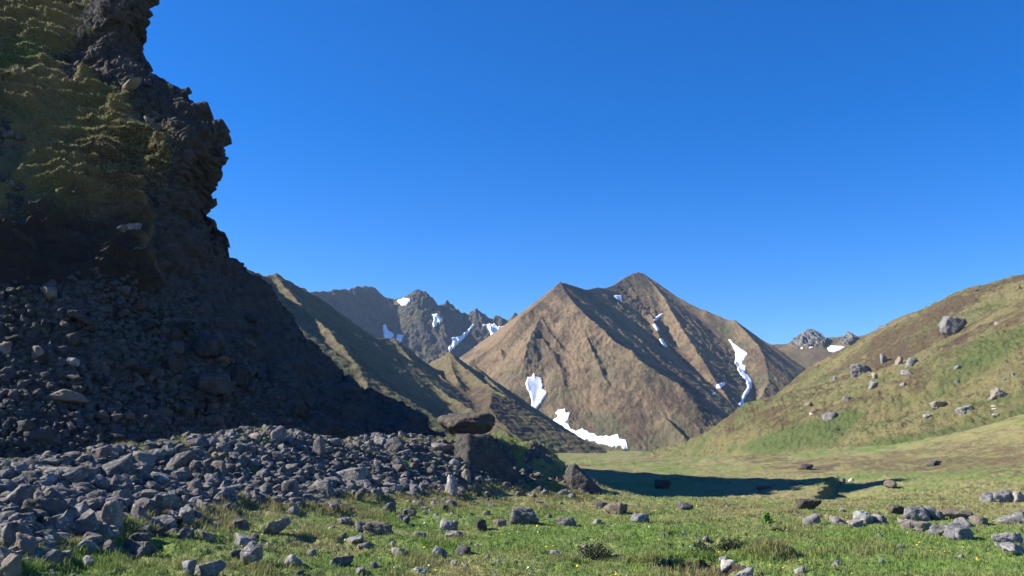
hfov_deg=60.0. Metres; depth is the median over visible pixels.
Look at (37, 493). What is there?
stone
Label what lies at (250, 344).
boulder
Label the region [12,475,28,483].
stone
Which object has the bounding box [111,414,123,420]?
stone
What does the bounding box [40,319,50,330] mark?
stone
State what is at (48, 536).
stone
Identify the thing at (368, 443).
stone
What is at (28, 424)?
stone
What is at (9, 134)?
stone
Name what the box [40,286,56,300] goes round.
boulder
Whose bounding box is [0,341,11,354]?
stone
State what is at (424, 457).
boulder
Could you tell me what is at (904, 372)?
boulder
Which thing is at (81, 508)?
stone
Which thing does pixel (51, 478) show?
stone
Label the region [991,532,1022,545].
boulder
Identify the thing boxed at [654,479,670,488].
boulder
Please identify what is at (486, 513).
stone
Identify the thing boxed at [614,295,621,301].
snow patch
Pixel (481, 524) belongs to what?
stone
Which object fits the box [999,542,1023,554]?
rock
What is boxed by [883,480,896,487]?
stone
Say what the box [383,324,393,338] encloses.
snow patch
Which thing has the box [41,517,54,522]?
stone
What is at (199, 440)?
boulder
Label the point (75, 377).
boulder
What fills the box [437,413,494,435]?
boulder
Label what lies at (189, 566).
stone
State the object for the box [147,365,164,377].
boulder
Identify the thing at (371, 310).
mountain
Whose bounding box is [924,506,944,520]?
stone
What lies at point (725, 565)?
stone
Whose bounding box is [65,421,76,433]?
stone
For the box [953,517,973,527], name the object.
stone
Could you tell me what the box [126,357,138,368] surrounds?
stone
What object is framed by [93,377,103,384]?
stone
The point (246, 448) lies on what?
boulder
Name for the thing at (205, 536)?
stone
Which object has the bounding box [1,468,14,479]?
stone
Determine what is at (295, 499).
stone
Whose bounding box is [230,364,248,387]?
boulder
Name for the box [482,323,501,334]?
snow patch
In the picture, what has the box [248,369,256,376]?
stone
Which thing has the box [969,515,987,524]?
stone
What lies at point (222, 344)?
boulder
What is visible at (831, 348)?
snow patch
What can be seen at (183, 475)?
stone
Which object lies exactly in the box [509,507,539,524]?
boulder
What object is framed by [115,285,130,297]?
boulder
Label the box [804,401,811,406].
boulder
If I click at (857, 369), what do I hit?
rock outcrop
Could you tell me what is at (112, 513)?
stone
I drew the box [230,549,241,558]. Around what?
stone
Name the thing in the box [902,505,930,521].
boulder
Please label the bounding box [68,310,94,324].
boulder
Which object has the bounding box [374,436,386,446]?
stone
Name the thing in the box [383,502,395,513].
stone
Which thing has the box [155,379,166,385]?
stone
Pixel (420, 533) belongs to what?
slab
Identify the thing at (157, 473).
stone
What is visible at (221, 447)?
boulder
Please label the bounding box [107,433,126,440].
boulder
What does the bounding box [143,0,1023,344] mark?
sky
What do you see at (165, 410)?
boulder
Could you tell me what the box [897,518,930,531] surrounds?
boulder
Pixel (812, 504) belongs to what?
boulder
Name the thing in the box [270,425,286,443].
stone
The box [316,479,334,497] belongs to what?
stone
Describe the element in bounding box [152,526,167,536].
stone
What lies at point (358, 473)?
boulder
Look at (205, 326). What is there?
boulder
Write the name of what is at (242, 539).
stone
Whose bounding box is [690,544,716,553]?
bush
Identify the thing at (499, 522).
stone
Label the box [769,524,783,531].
bush
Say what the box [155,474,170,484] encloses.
stone
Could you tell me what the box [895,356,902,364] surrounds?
boulder
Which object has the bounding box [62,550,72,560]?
stone
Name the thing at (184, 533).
stone
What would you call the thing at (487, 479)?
stone
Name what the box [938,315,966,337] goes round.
rock outcrop
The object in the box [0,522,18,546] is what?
stone
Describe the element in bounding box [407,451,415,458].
stone
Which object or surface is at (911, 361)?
boulder
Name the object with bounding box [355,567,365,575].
slab
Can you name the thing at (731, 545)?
bush
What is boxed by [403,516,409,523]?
stone
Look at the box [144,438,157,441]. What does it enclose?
stone
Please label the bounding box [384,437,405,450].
boulder
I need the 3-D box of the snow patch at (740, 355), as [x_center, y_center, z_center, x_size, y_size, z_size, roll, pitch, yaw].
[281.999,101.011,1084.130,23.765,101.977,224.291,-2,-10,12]
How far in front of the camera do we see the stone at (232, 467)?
27.90 m
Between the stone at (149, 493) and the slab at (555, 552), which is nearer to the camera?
the slab at (555, 552)
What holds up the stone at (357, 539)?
on the ground at (987, 452)
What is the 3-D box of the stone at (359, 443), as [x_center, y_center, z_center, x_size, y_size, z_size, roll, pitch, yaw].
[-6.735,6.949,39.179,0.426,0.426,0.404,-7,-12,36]
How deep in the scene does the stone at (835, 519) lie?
26.14 m
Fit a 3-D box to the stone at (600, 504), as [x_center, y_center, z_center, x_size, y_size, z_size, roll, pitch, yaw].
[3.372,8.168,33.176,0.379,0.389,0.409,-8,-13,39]
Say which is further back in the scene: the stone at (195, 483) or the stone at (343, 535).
the stone at (195, 483)
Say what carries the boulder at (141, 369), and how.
on the rubble at (27, 397)
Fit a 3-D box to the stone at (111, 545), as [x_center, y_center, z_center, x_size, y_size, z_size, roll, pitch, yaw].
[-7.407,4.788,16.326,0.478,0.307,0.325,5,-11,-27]
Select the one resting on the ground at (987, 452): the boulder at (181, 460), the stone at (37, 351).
the boulder at (181, 460)
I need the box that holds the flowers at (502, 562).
[261,514,874,574]
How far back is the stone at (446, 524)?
25.19 m
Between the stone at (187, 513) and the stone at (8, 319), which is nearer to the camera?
the stone at (187, 513)
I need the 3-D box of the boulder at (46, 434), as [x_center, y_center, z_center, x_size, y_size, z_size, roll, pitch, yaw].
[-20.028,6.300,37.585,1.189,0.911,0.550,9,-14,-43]
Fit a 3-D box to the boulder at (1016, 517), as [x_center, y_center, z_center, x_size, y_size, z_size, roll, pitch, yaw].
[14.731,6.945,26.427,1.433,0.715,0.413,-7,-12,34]
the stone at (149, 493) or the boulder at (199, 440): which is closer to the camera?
the stone at (149, 493)
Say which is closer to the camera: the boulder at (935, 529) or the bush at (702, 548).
the bush at (702, 548)
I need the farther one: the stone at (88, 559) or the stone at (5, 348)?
the stone at (5, 348)
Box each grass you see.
[0,0,178,228]
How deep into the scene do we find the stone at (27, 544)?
14.27 m
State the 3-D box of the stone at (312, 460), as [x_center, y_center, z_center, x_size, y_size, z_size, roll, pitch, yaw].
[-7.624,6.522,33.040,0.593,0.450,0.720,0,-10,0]
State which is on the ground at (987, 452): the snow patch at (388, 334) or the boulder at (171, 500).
the boulder at (171, 500)
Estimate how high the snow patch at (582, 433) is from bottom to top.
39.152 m
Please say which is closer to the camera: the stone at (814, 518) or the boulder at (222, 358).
the stone at (814, 518)
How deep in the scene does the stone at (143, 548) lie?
16.70 m
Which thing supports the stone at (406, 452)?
on the ground at (987, 452)
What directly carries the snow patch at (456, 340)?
on the mountain at (371, 310)
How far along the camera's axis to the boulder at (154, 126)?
56.52 m
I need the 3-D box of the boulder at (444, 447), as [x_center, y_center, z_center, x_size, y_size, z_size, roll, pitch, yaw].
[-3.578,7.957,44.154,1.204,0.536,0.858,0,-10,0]
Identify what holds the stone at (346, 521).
on the ground at (987, 452)
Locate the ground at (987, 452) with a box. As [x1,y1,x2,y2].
[14,414,1023,575]
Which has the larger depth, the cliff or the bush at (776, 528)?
the cliff
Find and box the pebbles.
[49,485,1017,575]
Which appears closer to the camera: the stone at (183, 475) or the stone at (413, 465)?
the stone at (183, 475)
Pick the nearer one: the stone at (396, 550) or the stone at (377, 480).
the stone at (396, 550)
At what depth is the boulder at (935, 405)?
147.43 m
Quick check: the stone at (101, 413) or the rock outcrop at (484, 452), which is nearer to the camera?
the stone at (101, 413)
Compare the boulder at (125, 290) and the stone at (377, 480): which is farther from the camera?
the boulder at (125, 290)
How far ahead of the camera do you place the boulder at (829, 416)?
195.88 m
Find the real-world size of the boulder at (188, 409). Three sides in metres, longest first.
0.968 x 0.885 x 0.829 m
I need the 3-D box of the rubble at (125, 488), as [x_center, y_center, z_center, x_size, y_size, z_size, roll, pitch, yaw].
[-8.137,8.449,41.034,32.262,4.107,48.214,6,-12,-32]
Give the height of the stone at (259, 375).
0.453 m
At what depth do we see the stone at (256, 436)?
33.39 m
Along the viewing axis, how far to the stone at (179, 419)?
43.09 m
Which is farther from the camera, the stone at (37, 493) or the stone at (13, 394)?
the stone at (13, 394)
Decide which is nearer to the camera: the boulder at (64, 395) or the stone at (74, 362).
the boulder at (64, 395)
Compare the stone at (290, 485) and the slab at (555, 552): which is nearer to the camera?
the slab at (555, 552)
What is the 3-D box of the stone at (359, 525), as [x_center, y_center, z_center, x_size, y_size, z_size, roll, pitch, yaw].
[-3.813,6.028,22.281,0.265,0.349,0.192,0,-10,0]
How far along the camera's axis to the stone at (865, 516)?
26.21 m
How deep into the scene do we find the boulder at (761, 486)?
55.53 m
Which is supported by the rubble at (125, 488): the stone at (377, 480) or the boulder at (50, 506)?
the boulder at (50, 506)
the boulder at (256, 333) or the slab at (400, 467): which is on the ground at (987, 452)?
the slab at (400, 467)
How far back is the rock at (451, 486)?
36.48 m
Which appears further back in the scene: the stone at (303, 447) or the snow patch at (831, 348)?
the snow patch at (831, 348)
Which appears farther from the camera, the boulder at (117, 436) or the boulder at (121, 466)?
the boulder at (117, 436)
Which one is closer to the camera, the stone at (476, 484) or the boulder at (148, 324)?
the stone at (476, 484)
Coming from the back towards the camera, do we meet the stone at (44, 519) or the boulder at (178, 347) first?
the boulder at (178, 347)
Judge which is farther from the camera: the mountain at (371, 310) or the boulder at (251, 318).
the mountain at (371, 310)
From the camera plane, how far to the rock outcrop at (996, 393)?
134.29 m
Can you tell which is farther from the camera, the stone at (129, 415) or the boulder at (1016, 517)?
the stone at (129, 415)
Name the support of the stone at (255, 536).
on the ground at (987, 452)
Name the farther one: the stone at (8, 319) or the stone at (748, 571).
the stone at (8, 319)
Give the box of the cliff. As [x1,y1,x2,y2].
[0,0,446,456]
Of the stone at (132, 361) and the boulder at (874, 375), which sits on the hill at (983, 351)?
the boulder at (874, 375)
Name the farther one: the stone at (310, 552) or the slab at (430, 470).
the slab at (430, 470)
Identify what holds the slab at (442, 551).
on the ground at (987, 452)
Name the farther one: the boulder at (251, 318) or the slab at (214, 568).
the boulder at (251, 318)
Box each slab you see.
[7,512,37,522]
[38,466,97,484]
[194,560,226,575]
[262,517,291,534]
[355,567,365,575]
[392,464,405,471]
[413,531,426,537]
[425,467,435,475]
[432,545,447,555]
[444,531,463,536]
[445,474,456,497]
[550,550,561,555]
[555,517,576,525]
[592,519,601,523]
[846,519,863,527]
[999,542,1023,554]
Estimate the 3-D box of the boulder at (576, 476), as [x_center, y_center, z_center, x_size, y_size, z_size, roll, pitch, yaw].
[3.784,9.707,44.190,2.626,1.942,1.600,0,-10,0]
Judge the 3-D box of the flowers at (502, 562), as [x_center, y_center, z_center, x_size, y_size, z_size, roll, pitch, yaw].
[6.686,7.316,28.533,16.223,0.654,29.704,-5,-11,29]
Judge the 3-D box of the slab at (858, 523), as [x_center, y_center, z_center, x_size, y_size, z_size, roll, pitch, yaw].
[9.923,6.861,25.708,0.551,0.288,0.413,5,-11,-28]
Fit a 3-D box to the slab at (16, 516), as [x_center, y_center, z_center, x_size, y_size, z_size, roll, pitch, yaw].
[-9.059,4.276,16.230,0.606,0.344,0.474,-4,-11,24]
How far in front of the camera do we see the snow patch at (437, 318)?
1804.88 m
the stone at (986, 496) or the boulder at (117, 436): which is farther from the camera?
the boulder at (117, 436)
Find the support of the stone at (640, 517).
on the ground at (987, 452)
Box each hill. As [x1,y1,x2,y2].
[246,269,606,452]
[638,274,1023,457]
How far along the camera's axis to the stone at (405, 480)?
35.86 m
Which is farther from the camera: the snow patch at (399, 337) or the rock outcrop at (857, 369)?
the snow patch at (399, 337)
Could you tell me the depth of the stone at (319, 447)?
34.76 m
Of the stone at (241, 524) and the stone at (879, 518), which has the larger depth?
the stone at (879, 518)
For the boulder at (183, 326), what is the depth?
48.24 m
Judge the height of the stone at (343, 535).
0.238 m
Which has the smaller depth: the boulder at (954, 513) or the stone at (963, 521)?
the stone at (963, 521)
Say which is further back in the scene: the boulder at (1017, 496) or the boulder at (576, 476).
the boulder at (576, 476)
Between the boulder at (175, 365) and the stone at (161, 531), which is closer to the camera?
the stone at (161, 531)
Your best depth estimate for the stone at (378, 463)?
36.52 m
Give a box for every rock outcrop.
[454,433,519,482]
[850,363,871,377]
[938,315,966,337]
[987,386,1006,400]
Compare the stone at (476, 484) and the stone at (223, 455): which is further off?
the stone at (476, 484)
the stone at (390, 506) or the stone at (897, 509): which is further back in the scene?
the stone at (897, 509)
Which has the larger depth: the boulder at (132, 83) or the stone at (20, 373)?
the boulder at (132, 83)
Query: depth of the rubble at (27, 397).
44.03 m
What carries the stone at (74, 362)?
on the rubble at (27, 397)
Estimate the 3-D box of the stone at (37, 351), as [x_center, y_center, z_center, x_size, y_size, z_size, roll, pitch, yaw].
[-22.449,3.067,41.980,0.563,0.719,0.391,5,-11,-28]
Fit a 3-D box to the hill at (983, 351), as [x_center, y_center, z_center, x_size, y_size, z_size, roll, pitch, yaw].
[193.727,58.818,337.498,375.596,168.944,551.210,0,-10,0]
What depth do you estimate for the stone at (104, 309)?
46.77 m
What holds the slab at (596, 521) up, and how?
on the ground at (987, 452)
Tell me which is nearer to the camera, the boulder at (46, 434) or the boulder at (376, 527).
the boulder at (376, 527)
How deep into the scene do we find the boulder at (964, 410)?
128.25 m
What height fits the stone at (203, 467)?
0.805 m
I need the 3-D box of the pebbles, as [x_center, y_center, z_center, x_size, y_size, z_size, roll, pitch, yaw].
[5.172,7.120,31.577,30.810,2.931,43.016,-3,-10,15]
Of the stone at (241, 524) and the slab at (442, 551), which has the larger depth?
the stone at (241, 524)
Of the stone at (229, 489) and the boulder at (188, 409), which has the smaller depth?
the stone at (229, 489)
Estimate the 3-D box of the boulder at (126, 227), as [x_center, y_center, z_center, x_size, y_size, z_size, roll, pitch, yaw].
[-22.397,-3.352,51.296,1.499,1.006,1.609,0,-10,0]
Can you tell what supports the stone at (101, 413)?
on the rubble at (27, 397)
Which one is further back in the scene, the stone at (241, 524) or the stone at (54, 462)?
the stone at (54, 462)
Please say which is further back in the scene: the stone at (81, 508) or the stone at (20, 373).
the stone at (20, 373)
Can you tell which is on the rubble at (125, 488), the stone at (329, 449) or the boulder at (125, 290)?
the stone at (329, 449)
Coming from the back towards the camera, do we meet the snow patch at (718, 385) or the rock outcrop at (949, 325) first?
the snow patch at (718, 385)
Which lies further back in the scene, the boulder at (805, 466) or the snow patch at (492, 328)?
the snow patch at (492, 328)
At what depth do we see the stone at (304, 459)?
32.75 m
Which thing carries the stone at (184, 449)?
on the rubble at (125, 488)
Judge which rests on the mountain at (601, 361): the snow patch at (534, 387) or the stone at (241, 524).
the snow patch at (534, 387)
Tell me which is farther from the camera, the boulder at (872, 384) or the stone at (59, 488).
the boulder at (872, 384)
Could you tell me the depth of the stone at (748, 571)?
15.68 m
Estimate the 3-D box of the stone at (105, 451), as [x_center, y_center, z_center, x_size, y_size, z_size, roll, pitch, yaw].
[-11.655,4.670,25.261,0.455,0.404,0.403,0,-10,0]
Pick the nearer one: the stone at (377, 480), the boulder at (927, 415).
the stone at (377, 480)
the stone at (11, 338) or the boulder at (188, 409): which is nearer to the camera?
the stone at (11, 338)
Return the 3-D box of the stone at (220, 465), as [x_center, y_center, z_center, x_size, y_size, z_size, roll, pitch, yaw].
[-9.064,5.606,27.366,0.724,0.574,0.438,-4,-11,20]
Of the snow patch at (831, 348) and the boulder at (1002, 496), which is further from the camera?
the snow patch at (831, 348)
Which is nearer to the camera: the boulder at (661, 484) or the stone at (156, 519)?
the stone at (156, 519)
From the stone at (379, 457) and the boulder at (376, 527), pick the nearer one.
the boulder at (376, 527)
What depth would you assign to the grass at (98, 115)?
57.33 m
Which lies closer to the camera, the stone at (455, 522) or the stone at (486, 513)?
the stone at (455, 522)
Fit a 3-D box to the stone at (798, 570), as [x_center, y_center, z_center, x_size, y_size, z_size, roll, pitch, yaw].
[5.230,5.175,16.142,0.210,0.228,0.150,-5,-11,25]
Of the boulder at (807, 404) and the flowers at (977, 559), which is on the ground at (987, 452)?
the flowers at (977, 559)
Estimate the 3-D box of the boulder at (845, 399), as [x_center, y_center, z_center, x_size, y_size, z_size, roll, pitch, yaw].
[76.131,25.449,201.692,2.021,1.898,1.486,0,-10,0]
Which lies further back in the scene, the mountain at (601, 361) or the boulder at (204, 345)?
the mountain at (601, 361)
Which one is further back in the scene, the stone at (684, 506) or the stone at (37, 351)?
the stone at (37, 351)
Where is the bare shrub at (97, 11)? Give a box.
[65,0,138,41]
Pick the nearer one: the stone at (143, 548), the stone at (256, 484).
the stone at (143, 548)
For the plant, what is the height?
0.484 m
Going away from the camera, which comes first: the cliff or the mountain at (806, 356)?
the cliff
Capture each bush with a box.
[571,539,616,559]
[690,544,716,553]
[708,536,744,549]
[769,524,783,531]
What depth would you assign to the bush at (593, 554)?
18.80 m
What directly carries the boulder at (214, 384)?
on the rubble at (27, 397)
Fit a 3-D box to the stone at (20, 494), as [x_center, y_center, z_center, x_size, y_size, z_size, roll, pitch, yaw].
[-9.799,4.175,17.611,0.606,0.583,0.516,-3,-10,17]
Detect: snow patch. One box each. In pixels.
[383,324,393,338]
[396,334,402,341]
[397,298,409,305]
[432,314,442,326]
[448,324,473,350]
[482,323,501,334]
[526,373,546,408]
[553,408,627,448]
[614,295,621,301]
[654,313,662,320]
[716,382,724,387]
[729,339,751,406]
[827,345,845,351]
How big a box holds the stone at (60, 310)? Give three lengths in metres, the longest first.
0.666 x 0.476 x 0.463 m
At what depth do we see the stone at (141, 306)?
48.25 m
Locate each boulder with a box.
[21,498,67,516]
[23,426,54,443]
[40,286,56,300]
[49,389,88,402]
[61,333,80,345]
[67,373,80,380]
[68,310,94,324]
[101,452,135,477]
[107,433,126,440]
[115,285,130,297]
[118,223,141,231]
[122,77,142,89]
[130,365,151,374]
[132,451,157,466]
[142,320,155,332]
[144,116,162,132]
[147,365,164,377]
[155,493,184,509]
[156,406,173,417]
[165,340,185,354]
[165,450,194,469]
[166,355,183,374]
[171,321,190,333]
[171,326,186,340]
[182,404,194,417]
[185,436,208,445]
[189,332,219,358]
[196,373,230,395]
[201,322,210,330]
[214,333,224,348]
[214,354,229,363]
[215,442,232,452]
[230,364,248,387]
[234,444,255,452]
[241,338,256,348]
[244,313,257,324]
[249,328,261,336]
[291,405,309,419]
[305,398,315,408]
[333,467,367,480]
[362,520,394,536]
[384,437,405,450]
[416,452,430,461]
[430,442,452,450]
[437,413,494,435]
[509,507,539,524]
[564,463,603,494]
[604,502,627,514]
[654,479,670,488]
[756,484,771,489]
[795,498,821,509]
[797,464,812,469]
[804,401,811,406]
[822,412,837,420]
[842,396,849,402]
[868,380,877,390]
[871,372,877,378]
[880,354,887,362]
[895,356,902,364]
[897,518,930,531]
[900,370,911,374]
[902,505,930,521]
[905,357,916,367]
[923,413,932,417]
[925,460,941,466]
[926,524,944,534]
[929,401,946,409]
[939,508,973,519]
[943,523,974,541]
[955,405,974,414]
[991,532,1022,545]
[992,510,1023,524]
[993,490,1011,502]
[1010,491,1023,502]
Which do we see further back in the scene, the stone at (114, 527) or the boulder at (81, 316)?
the boulder at (81, 316)
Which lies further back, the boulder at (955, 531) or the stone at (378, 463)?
the stone at (378, 463)
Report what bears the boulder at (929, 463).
on the ground at (987, 452)
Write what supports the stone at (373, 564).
on the ground at (987, 452)
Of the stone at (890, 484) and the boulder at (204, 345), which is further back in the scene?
the stone at (890, 484)
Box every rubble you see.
[0,173,311,458]
[0,424,594,571]
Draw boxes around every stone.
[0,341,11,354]
[0,373,9,381]
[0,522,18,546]
[0,553,21,575]
[1,130,14,137]
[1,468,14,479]
[2,315,13,323]
[3,335,18,341]
[4,483,35,507]
[7,389,18,401]
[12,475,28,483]
[15,133,24,140]
[15,532,38,557]
[16,370,27,378]
[17,419,36,430]
[31,346,43,358]
[34,490,44,498]
[38,458,59,466]
[39,473,58,484]
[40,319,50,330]
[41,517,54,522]
[42,532,54,540]
[52,485,85,497]
[54,308,64,313]
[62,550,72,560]
[65,358,79,366]
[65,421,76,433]
[70,501,88,515]
[76,539,100,553]
[83,555,95,565]
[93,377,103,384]
[95,445,112,457]
[97,306,109,312]
[97,540,121,554]
[98,410,110,418]
[100,500,123,525]
[108,525,123,533]
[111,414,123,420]
[123,541,156,557]
[124,410,135,420]
[125,533,149,542]
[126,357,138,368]
[131,302,149,310]
[131,502,146,519]
[136,489,158,499]
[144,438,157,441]
[147,515,176,527]
[150,472,171,477]
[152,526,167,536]
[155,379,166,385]
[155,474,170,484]
[171,416,184,422]
[171,471,190,481]
[177,527,194,540]
[178,506,194,526]
[180,448,188,451]
[182,559,196,575]
[187,478,202,490]
[189,457,211,478]
[192,449,210,458]
[198,529,215,541]
[211,460,225,475]
[218,452,227,457]
[218,486,235,493]
[225,463,235,472]
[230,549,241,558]
[232,519,249,530]
[234,532,253,547]
[240,541,262,565]
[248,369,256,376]
[248,433,261,440]
[251,481,261,487]
[252,532,258,540]
[256,372,262,379]
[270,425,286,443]
[271,451,283,459]
[282,479,299,496]
[282,554,301,567]
[285,464,297,473]
[289,497,302,502]
[295,569,304,575]
[299,445,307,452]
[300,456,311,463]
[306,549,316,556]
[307,457,316,464]
[312,435,325,457]
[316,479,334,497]
[326,446,332,452]
[329,555,353,566]
[337,517,354,525]
[339,532,346,539]
[347,535,363,542]
[354,440,364,448]
[355,487,366,500]
[355,521,365,532]
[357,542,370,549]
[364,441,375,446]
[370,561,378,567]
[372,478,381,484]
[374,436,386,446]
[374,460,381,466]
[376,455,386,461]
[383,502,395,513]
[391,547,406,555]
[399,449,411,455]
[399,477,410,483]
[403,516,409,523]
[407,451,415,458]
[409,462,417,468]
[413,567,429,573]
[418,487,424,495]
[440,505,448,512]
[440,518,453,529]
[449,459,460,465]
[453,520,457,527]
[456,545,470,555]
[461,464,469,469]
[462,469,470,484]
[471,480,480,489]
[476,519,487,532]
[482,511,490,515]
[484,476,491,482]
[492,519,506,526]
[595,501,606,508]
[630,513,649,522]
[677,501,692,509]
[720,559,736,571]
[734,567,753,575]
[793,566,804,574]
[802,513,820,524]
[829,516,847,524]
[853,510,873,523]
[873,514,888,523]
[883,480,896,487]
[888,504,903,513]
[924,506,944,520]
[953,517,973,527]
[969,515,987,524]
[979,491,995,501]
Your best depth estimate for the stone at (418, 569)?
16.67 m
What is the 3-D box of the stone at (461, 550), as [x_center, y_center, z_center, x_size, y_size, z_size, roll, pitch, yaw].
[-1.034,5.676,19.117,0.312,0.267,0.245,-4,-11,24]
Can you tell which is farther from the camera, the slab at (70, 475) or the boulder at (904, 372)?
the boulder at (904, 372)
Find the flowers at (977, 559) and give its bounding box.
[241,502,1023,575]
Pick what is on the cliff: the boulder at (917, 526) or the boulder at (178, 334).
the boulder at (178, 334)
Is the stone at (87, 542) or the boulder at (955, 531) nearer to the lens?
the stone at (87, 542)
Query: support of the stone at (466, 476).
on the ground at (987, 452)
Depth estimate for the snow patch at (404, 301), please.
1854.92 m
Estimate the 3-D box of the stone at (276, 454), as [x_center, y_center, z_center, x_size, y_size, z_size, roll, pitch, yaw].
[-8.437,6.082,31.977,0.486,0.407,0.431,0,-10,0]
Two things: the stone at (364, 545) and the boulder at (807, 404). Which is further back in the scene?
the boulder at (807, 404)
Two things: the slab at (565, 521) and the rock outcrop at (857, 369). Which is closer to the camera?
the slab at (565, 521)
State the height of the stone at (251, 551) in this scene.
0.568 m
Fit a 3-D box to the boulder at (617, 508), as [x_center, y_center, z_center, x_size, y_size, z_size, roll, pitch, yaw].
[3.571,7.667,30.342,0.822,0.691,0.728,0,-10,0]
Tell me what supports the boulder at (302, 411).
on the rubble at (27, 397)
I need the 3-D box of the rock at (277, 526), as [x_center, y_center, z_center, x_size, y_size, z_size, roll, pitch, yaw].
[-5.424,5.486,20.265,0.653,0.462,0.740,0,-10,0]
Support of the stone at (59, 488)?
on the ground at (987, 452)
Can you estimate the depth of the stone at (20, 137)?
54.73 m
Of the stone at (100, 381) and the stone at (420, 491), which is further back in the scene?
the stone at (100, 381)
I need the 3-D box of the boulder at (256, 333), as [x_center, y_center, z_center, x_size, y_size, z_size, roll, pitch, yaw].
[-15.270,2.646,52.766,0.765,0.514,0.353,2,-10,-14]
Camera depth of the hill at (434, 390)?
487.40 m
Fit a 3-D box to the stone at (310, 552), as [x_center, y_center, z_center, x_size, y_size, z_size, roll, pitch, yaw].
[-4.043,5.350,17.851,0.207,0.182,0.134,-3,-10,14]
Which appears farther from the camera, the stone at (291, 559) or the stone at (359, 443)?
the stone at (359, 443)
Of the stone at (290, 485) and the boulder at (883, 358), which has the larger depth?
the boulder at (883, 358)
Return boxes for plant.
[761,510,772,522]
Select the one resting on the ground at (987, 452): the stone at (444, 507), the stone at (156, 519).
the stone at (444, 507)
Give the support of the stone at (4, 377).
on the cliff
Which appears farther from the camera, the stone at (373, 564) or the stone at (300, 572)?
the stone at (373, 564)
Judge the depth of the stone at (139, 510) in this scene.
18.99 m
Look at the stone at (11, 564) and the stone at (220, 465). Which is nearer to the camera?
the stone at (11, 564)
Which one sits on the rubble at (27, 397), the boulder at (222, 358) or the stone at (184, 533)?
the boulder at (222, 358)
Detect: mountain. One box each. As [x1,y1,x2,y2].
[309,286,516,363]
[459,272,804,450]
[773,309,921,368]
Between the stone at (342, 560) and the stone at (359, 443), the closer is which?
the stone at (342, 560)
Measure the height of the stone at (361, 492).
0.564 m
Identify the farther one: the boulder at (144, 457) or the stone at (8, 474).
the boulder at (144, 457)
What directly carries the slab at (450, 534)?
on the ground at (987, 452)
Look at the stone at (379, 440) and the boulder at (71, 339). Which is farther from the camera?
the boulder at (71, 339)
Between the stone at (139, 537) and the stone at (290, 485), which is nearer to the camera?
the stone at (139, 537)
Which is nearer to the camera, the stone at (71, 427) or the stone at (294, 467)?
the stone at (294, 467)
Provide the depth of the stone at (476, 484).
40.11 m
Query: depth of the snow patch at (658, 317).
1218.63 m
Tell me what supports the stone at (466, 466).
on the ground at (987, 452)
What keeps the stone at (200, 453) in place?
on the ground at (987, 452)

